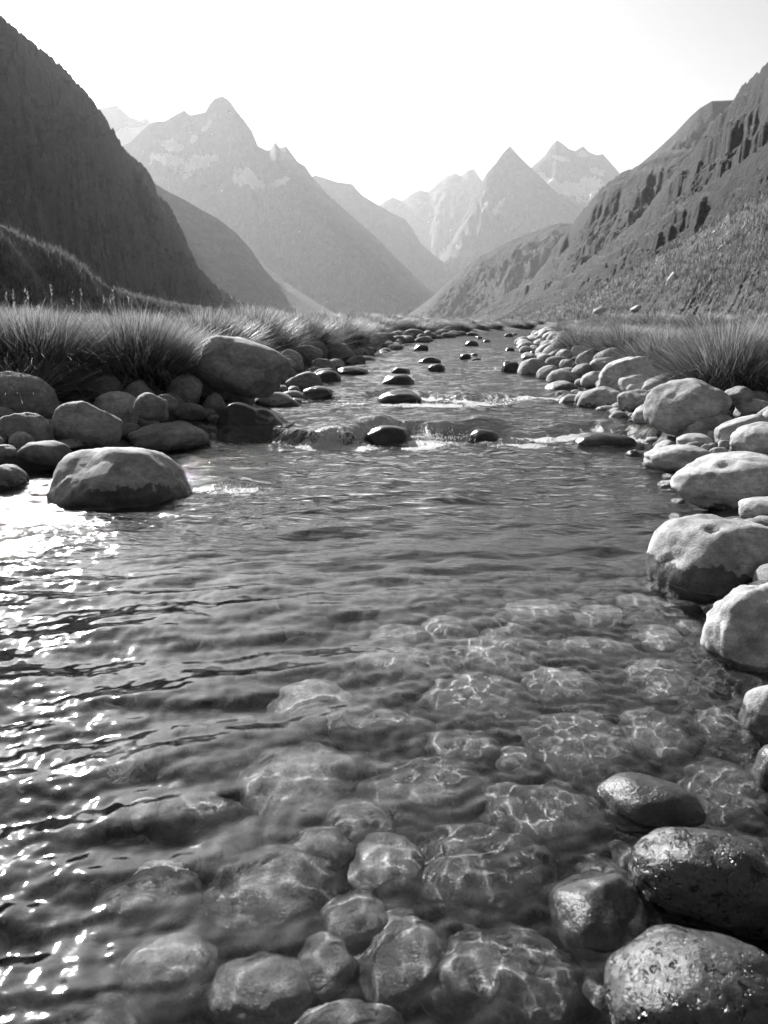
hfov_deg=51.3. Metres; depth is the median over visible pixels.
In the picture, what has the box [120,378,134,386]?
cobble
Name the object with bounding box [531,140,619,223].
mountain
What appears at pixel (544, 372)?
river boulder
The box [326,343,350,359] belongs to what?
bank boulder
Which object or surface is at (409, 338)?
bank stone
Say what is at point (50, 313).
grass tussock
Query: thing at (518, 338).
bank stone
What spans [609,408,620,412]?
cobble
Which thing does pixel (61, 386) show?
grass tussock
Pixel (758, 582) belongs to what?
submerged cobble
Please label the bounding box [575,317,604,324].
grass tussock
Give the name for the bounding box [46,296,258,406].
grass tussock
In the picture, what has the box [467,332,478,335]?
river boulder
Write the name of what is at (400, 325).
grass tussock
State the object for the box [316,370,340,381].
river boulder
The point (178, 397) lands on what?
bank stone
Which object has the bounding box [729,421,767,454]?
bank boulder
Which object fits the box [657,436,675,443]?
river boulder
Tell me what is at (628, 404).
river boulder
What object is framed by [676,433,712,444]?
bank stone
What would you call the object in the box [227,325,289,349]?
grass tussock
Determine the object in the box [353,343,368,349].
bank stone
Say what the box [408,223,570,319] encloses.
hill
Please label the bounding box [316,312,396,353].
grass tussock
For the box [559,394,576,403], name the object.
bank stone
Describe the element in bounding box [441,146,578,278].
mountain
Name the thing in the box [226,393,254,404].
bank stone
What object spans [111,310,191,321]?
grass tussock
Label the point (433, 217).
mountain
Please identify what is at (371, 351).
bank stone
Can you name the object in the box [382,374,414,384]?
river boulder
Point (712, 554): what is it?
river boulder
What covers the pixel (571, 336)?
grass tussock
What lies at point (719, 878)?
river boulder
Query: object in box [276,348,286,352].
bank stone
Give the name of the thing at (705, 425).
bank boulder
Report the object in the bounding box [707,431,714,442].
cobble
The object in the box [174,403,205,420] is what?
bank stone
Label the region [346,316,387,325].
grass tussock
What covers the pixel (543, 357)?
bank stone
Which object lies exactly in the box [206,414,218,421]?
cobble
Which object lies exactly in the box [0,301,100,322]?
grass tussock
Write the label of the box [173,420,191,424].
cobble
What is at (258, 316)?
grass tussock
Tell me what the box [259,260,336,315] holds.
hill
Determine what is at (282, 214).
mountain
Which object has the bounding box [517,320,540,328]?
grass tussock
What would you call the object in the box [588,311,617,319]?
grass tussock
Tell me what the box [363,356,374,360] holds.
bank stone
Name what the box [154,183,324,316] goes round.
hill
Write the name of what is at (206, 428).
bank stone
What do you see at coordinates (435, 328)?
grass tussock
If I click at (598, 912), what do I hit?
river boulder
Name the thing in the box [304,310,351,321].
grass tussock
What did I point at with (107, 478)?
river boulder
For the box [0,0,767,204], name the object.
sky
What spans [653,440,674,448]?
cobble
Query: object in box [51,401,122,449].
bank boulder
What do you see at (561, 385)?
bank stone
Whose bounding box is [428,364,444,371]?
river boulder
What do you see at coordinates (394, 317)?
grass tussock
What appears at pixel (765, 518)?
cobble
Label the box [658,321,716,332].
grass tussock
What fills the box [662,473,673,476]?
cobble
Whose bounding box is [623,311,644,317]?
grass tussock
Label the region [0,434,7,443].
cobble
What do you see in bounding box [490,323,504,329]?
grass tussock
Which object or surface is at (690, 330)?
grass tussock
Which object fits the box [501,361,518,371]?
river boulder
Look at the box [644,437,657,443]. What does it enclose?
cobble
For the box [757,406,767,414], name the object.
cobble
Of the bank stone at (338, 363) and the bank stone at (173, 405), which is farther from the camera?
the bank stone at (338, 363)
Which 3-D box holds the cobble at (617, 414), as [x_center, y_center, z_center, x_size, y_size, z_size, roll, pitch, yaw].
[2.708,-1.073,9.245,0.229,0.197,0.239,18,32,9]
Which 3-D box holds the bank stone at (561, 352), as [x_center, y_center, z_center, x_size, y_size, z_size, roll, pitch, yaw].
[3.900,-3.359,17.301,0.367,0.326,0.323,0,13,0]
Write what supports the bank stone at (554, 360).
on the ground at (25, 466)
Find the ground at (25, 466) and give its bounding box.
[0,322,741,518]
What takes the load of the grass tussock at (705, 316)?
on the ground at (25, 466)
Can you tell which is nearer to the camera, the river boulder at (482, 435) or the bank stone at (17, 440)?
the bank stone at (17, 440)
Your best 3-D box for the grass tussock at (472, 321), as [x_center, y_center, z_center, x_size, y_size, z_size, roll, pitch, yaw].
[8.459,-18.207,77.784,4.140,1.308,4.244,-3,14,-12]
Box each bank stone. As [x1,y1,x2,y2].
[0,444,16,457]
[8,431,35,449]
[16,440,71,464]
[57,438,84,448]
[88,374,121,397]
[121,423,139,439]
[125,380,155,397]
[133,392,168,420]
[159,394,178,415]
[166,393,184,403]
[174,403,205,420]
[196,424,211,432]
[198,376,228,400]
[203,393,225,414]
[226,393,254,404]
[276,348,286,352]
[283,390,305,399]
[287,358,296,369]
[288,368,296,378]
[290,345,323,364]
[293,398,303,402]
[303,340,327,358]
[306,367,319,371]
[314,368,335,372]
[330,359,344,370]
[345,355,365,364]
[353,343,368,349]
[353,347,374,355]
[355,348,370,355]
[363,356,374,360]
[366,336,379,344]
[379,333,395,342]
[380,348,390,351]
[384,342,394,347]
[388,343,402,349]
[393,331,402,335]
[394,335,406,343]
[404,335,414,342]
[405,329,423,336]
[415,336,429,342]
[424,330,432,336]
[432,332,437,338]
[435,329,446,334]
[441,332,455,337]
[443,326,455,330]
[514,336,532,344]
[516,339,530,345]
[517,341,534,347]
[518,346,534,352]
[521,352,535,358]
[535,343,551,353]
[537,354,551,361]
[538,329,549,335]
[542,331,557,339]
[542,341,559,353]
[545,356,575,368]
[545,380,577,389]
[549,350,559,355]
[556,349,572,358]
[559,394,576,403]
[571,345,586,355]
[571,363,591,377]
[574,391,584,402]
[575,349,598,364]
[590,357,614,370]
[593,347,628,359]
[599,370,610,386]
[618,374,648,391]
[626,384,640,390]
[632,404,645,423]
[641,374,672,389]
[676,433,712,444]
[725,386,752,405]
[762,410,767,418]
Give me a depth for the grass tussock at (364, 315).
42.01 m
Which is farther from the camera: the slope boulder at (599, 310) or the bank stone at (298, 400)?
the slope boulder at (599, 310)
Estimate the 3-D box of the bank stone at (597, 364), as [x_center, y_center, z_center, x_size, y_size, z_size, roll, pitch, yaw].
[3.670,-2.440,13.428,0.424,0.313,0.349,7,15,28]
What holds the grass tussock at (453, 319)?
on the ground at (25, 466)
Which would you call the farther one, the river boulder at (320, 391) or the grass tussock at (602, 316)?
the grass tussock at (602, 316)
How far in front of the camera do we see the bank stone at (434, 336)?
41.98 m
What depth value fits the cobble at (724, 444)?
6.71 m
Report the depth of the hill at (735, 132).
277.51 m
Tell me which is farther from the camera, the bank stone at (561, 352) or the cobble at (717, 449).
the bank stone at (561, 352)
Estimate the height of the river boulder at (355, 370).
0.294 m
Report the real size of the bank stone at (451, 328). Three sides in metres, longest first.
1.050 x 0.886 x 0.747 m
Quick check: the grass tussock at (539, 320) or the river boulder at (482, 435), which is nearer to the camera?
the river boulder at (482, 435)
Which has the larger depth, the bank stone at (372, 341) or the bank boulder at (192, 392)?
the bank stone at (372, 341)
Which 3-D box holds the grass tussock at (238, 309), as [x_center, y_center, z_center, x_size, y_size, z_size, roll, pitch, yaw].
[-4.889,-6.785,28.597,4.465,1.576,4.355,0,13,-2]
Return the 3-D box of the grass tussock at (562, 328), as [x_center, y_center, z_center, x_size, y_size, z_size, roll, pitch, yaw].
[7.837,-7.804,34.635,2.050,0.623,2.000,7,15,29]
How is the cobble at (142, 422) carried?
on the ground at (25, 466)
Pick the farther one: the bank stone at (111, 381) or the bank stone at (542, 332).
the bank stone at (542, 332)
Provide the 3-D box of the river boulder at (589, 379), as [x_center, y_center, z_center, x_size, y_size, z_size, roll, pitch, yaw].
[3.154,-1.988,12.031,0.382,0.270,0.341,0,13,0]
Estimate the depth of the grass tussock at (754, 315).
21.06 m
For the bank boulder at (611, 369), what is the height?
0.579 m
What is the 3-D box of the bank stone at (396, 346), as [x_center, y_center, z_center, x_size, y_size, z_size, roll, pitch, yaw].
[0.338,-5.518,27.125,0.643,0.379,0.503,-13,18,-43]
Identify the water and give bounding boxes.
[0,329,767,1023]
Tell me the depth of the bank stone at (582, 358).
14.43 m
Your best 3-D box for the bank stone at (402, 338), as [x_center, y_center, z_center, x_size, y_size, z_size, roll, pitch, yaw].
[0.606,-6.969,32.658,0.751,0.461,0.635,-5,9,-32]
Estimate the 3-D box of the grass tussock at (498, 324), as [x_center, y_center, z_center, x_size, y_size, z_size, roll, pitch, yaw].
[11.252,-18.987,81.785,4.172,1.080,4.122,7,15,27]
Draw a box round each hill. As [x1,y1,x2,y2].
[0,225,211,318]
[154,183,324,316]
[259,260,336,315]
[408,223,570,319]
[470,147,694,321]
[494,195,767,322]
[500,62,767,318]
[536,142,767,310]
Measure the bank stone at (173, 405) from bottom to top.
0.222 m
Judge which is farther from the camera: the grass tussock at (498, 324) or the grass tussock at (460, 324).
the grass tussock at (498, 324)
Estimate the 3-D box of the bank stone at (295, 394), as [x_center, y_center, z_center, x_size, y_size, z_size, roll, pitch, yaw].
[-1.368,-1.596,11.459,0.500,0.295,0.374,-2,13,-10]
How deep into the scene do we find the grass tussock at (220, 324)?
13.71 m
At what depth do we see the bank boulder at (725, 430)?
6.76 m
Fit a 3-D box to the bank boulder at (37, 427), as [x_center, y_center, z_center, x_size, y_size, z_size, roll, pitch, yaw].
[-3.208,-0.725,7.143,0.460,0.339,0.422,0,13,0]
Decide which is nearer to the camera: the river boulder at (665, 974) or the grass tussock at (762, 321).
the river boulder at (665, 974)
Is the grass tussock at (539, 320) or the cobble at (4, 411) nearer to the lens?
the cobble at (4, 411)
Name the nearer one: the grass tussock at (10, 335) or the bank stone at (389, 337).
the grass tussock at (10, 335)
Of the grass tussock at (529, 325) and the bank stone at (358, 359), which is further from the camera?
the grass tussock at (529, 325)
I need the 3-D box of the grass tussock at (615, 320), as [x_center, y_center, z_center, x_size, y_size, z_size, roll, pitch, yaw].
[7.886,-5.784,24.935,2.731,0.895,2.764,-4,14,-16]
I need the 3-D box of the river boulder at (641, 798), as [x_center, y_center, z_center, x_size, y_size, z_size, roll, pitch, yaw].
[0.684,0.781,2.078,0.255,0.179,0.222,0,13,0]
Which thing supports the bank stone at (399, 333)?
on the ground at (25, 466)
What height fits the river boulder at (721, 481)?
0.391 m
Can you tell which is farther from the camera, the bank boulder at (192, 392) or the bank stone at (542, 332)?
the bank stone at (542, 332)
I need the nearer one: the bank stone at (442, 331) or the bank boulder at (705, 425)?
the bank boulder at (705, 425)
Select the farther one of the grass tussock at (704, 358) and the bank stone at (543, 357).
the bank stone at (543, 357)
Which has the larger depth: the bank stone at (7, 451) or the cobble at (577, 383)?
the cobble at (577, 383)
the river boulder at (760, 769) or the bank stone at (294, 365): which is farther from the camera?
the bank stone at (294, 365)
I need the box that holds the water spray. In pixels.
[215,400,554,496]
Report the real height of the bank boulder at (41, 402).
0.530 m
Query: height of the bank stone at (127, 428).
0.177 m
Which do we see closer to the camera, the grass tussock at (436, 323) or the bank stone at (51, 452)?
the bank stone at (51, 452)
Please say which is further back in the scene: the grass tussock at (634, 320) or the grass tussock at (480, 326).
the grass tussock at (480, 326)
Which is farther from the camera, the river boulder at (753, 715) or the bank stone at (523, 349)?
the bank stone at (523, 349)
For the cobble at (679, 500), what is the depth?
5.51 m
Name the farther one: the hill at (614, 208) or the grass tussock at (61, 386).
the hill at (614, 208)
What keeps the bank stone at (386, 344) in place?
on the ground at (25, 466)
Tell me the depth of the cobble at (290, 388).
11.74 m
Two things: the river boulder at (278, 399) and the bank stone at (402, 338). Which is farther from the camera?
the bank stone at (402, 338)
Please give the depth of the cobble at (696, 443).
6.87 m
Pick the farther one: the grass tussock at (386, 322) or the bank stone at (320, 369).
the grass tussock at (386, 322)
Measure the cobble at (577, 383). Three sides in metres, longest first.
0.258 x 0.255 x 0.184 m
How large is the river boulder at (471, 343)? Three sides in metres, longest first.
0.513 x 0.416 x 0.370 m
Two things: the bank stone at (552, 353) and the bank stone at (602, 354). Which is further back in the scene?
the bank stone at (552, 353)
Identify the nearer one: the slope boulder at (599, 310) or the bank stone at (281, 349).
the bank stone at (281, 349)
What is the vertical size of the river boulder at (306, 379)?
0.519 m
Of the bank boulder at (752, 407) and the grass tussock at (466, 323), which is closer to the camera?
the bank boulder at (752, 407)
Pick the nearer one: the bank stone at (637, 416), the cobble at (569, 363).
the bank stone at (637, 416)
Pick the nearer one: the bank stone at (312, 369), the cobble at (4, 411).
the cobble at (4, 411)
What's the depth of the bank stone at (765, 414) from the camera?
6.97 m
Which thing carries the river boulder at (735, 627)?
on the ground at (25, 466)
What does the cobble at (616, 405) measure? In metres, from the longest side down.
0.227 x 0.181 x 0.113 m
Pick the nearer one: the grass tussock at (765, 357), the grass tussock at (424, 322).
the grass tussock at (765, 357)
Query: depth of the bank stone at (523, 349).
24.14 m
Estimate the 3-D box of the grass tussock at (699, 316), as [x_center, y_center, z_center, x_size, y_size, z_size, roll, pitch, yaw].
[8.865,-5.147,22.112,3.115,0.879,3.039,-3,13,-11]
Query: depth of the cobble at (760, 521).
4.29 m
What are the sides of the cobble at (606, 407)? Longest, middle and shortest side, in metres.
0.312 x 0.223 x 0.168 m
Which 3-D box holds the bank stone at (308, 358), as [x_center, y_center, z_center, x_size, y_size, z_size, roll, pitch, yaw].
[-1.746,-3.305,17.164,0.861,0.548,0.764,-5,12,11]
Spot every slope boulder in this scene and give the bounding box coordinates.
[593,306,606,314]
[630,305,641,312]
[665,272,676,285]
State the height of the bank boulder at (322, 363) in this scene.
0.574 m
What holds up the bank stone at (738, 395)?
on the bank boulder at (752, 407)
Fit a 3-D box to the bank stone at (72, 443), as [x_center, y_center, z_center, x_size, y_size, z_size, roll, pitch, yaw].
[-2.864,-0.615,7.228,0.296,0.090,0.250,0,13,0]
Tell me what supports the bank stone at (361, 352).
on the ground at (25, 466)
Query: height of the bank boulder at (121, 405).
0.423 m
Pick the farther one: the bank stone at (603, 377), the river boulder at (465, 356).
the river boulder at (465, 356)
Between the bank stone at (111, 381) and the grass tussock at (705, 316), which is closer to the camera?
the bank stone at (111, 381)
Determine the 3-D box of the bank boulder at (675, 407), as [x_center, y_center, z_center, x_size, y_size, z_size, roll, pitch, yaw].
[2.895,-1.014,7.702,0.765,0.543,0.699,0,13,0]
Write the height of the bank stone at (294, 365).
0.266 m
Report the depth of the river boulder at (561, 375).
13.28 m
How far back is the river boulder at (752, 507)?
4.59 m
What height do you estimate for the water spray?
0.204 m
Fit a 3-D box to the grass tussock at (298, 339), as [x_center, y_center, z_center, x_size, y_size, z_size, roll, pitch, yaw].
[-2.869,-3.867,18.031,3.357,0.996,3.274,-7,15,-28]
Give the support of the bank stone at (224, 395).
on the ground at (25, 466)
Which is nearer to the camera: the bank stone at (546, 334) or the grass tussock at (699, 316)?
the grass tussock at (699, 316)
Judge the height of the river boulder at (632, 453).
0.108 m
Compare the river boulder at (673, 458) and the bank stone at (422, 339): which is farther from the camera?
the bank stone at (422, 339)
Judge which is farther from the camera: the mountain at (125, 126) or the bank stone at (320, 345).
the mountain at (125, 126)
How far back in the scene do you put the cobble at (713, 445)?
6.89 m
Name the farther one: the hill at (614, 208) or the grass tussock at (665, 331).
the hill at (614, 208)
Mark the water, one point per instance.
(318, 725)
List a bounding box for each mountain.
[0,15,279,314]
[98,105,149,145]
[123,96,433,317]
[312,175,450,294]
[379,169,481,259]
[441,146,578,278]
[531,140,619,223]
[638,100,732,165]
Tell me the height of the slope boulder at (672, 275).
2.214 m
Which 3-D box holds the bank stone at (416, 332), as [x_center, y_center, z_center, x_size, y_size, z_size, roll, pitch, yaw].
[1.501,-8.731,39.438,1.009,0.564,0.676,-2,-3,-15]
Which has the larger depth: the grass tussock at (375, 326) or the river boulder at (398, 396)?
the grass tussock at (375, 326)
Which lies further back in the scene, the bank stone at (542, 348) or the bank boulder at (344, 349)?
the bank stone at (542, 348)
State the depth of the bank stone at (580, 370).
13.32 m
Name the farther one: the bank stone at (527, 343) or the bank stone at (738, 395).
the bank stone at (527, 343)
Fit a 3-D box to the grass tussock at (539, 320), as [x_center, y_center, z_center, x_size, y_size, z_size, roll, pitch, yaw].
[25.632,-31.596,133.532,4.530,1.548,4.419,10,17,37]
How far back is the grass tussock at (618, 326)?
21.64 m
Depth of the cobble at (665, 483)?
6.11 m
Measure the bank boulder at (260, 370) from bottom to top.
0.767 m
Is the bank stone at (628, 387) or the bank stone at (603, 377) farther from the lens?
the bank stone at (603, 377)
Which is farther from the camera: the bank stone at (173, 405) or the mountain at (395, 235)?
the mountain at (395, 235)
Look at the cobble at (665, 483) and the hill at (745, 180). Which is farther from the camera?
the hill at (745, 180)
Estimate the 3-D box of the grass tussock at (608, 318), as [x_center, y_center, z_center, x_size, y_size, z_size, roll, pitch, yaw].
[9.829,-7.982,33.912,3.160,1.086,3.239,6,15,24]
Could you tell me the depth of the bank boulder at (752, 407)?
7.59 m
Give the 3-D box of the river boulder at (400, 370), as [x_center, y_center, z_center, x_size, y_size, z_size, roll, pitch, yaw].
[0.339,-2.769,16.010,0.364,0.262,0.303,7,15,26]
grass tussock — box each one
[0,294,62,374]
[0,296,161,401]
[0,301,91,329]
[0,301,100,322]
[0,352,151,413]
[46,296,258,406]
[73,311,118,322]
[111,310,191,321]
[154,312,231,350]
[156,299,287,354]
[205,301,325,356]
[212,302,289,317]
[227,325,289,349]
[269,307,374,358]
[276,326,312,346]
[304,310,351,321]
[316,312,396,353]
[316,314,387,342]
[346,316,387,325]
[347,312,386,317]
[357,314,404,331]
[370,323,397,332]
[378,310,413,328]
[381,318,414,330]
[403,322,442,333]
[407,314,435,319]
[408,320,439,334]
[413,321,441,331]
[417,317,456,329]
[440,317,469,321]
[446,319,471,331]
[456,320,478,330]
[459,323,476,331]
[464,319,481,324]
[471,323,488,329]
[487,322,508,329]
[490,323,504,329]
[507,322,526,328]
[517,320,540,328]
[531,319,547,324]
[537,322,609,354]
[548,323,576,329]
[550,326,573,331]
[562,318,667,366]
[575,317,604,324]
[581,312,632,322]
[584,320,610,326]
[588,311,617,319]
[593,317,702,371]
[600,324,642,331]
[606,308,767,415]
[606,312,642,327]
[614,307,683,327]
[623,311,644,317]
[633,323,692,339]
[635,314,688,327]
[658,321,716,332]
[661,308,746,330]
[670,311,728,324]
[671,326,709,337]
[696,310,767,333]
[717,323,767,395]
[725,312,767,322]
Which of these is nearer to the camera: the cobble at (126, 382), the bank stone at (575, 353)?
the cobble at (126, 382)
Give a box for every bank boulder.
[0,371,59,419]
[0,412,53,443]
[0,464,28,487]
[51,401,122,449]
[94,391,138,423]
[166,374,202,403]
[198,336,291,397]
[281,349,303,370]
[310,358,335,370]
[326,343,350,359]
[602,356,654,392]
[643,378,731,434]
[674,414,732,438]
[714,414,767,443]
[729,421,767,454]
[733,399,767,417]
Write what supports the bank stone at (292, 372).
on the ground at (25, 466)
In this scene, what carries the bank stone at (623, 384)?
on the ground at (25, 466)
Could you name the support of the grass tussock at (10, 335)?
on the ground at (25, 466)
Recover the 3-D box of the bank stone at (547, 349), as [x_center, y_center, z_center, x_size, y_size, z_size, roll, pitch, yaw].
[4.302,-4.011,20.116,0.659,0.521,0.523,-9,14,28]
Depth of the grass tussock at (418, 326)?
43.70 m
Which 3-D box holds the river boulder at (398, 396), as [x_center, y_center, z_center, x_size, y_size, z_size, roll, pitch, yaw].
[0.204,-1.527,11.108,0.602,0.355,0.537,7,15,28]
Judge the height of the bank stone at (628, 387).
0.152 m
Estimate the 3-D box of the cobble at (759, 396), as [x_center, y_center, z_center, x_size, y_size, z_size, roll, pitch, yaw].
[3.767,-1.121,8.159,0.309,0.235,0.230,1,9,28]
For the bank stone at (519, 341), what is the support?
on the ground at (25, 466)
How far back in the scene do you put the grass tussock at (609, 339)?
14.20 m
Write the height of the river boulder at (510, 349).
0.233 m
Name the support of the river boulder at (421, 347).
on the ground at (25, 466)
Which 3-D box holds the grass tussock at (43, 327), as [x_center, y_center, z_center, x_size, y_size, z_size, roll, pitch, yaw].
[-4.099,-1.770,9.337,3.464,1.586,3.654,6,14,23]
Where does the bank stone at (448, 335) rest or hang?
on the ground at (25, 466)
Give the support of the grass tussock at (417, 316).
on the ground at (25, 466)
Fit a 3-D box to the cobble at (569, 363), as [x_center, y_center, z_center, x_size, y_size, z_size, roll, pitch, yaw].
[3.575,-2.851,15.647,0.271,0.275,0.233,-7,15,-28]
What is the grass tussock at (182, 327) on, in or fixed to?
on the ground at (25, 466)
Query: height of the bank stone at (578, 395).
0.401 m
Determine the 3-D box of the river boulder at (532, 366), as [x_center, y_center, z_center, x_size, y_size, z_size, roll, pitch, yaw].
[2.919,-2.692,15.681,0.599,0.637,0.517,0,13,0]
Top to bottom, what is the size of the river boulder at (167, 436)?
0.298 m
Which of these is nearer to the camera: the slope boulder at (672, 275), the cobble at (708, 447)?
the cobble at (708, 447)
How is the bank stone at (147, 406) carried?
on the ground at (25, 466)
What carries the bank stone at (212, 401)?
on the ground at (25, 466)
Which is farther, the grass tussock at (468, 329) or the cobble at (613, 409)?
the grass tussock at (468, 329)
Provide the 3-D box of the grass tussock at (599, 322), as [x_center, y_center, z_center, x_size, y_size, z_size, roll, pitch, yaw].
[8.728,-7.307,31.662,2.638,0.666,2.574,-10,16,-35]
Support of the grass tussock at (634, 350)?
on the ground at (25, 466)
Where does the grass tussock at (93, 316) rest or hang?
on the ground at (25, 466)
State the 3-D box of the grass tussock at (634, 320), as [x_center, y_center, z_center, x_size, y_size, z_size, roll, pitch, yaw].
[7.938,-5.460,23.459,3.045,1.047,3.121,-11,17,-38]
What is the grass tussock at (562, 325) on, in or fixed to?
on the ground at (25, 466)
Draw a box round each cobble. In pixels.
[0,406,14,417]
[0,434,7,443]
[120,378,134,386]
[137,418,159,426]
[154,390,165,395]
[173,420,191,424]
[205,408,216,415]
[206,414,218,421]
[276,385,288,391]
[288,386,300,391]
[559,359,573,368]
[574,378,581,386]
[595,405,612,409]
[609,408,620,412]
[609,411,626,417]
[612,403,624,410]
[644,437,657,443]
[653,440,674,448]
[657,480,670,487]
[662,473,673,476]
[669,513,681,518]
[671,498,684,503]
[685,441,701,446]
[701,444,712,450]
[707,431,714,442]
[707,443,716,447]
[709,447,728,452]
[718,440,729,448]
[743,518,767,525]
[749,580,767,584]
[752,390,767,400]
[753,563,767,581]
[754,515,767,521]
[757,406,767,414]
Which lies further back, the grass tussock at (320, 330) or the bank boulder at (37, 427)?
the grass tussock at (320, 330)
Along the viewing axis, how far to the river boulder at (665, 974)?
1.35 m
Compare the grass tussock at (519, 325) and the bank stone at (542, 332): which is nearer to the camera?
the bank stone at (542, 332)
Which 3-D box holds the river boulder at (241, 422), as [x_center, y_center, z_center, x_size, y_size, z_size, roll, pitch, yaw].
[-1.415,-0.845,8.755,0.781,0.726,0.670,0,13,0]
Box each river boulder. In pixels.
[46,447,192,509]
[127,422,208,450]
[216,402,287,443]
[254,392,299,406]
[283,371,322,388]
[302,386,332,397]
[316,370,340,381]
[337,366,368,374]
[364,425,411,443]
[377,389,421,403]
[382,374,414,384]
[391,367,409,373]
[414,344,428,350]
[418,357,440,363]
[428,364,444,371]
[460,354,470,359]
[465,340,478,345]
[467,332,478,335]
[468,429,498,441]
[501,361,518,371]
[505,347,514,350]
[517,358,546,374]
[536,365,557,379]
[546,369,579,383]
[553,873,639,949]
[575,432,636,445]
[576,386,620,407]
[580,371,600,388]
[597,772,705,826]
[604,924,767,1023]
[617,389,649,412]
[625,450,641,456]
[628,827,767,930]
[644,444,710,471]
[645,514,767,595]
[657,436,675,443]
[670,451,767,510]
[700,582,767,667]
[738,496,767,518]
[738,685,767,738]
[752,744,767,785]
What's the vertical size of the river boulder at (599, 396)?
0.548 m
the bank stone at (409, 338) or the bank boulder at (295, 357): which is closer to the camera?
the bank boulder at (295, 357)
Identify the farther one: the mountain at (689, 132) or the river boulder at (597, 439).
the mountain at (689, 132)
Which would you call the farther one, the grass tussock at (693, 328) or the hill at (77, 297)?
the hill at (77, 297)
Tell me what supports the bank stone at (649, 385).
on the ground at (25, 466)
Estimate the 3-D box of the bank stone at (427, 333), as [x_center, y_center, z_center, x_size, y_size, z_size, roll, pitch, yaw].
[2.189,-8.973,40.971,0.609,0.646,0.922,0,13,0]
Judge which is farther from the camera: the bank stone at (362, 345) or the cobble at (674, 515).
the bank stone at (362, 345)
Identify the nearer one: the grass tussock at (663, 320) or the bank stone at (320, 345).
the bank stone at (320, 345)
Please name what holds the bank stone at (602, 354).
on the ground at (25, 466)
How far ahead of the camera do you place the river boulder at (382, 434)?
8.32 m
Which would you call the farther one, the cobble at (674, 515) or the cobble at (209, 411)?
the cobble at (209, 411)
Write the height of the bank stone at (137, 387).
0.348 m
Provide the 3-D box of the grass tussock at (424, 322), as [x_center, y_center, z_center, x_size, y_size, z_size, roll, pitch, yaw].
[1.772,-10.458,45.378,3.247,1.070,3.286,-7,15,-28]
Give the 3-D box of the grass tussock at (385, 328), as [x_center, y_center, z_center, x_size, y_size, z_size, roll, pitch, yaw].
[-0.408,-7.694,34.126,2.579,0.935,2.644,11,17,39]
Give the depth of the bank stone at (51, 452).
6.60 m
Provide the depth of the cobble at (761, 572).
3.49 m
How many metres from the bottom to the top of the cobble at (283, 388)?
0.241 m
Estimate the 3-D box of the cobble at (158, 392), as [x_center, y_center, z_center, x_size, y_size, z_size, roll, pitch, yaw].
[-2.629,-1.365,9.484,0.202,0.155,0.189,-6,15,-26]
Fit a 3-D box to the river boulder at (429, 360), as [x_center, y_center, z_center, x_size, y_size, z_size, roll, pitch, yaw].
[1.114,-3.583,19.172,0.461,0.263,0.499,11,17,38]
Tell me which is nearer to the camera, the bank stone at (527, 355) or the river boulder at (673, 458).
the river boulder at (673, 458)
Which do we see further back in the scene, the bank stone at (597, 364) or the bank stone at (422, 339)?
the bank stone at (422, 339)
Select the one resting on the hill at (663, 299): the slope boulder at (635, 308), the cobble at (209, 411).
the slope boulder at (635, 308)
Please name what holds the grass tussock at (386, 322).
on the ground at (25, 466)
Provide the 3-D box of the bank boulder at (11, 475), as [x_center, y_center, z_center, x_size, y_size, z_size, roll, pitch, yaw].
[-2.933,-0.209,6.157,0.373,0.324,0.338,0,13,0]
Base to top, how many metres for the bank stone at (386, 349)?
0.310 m

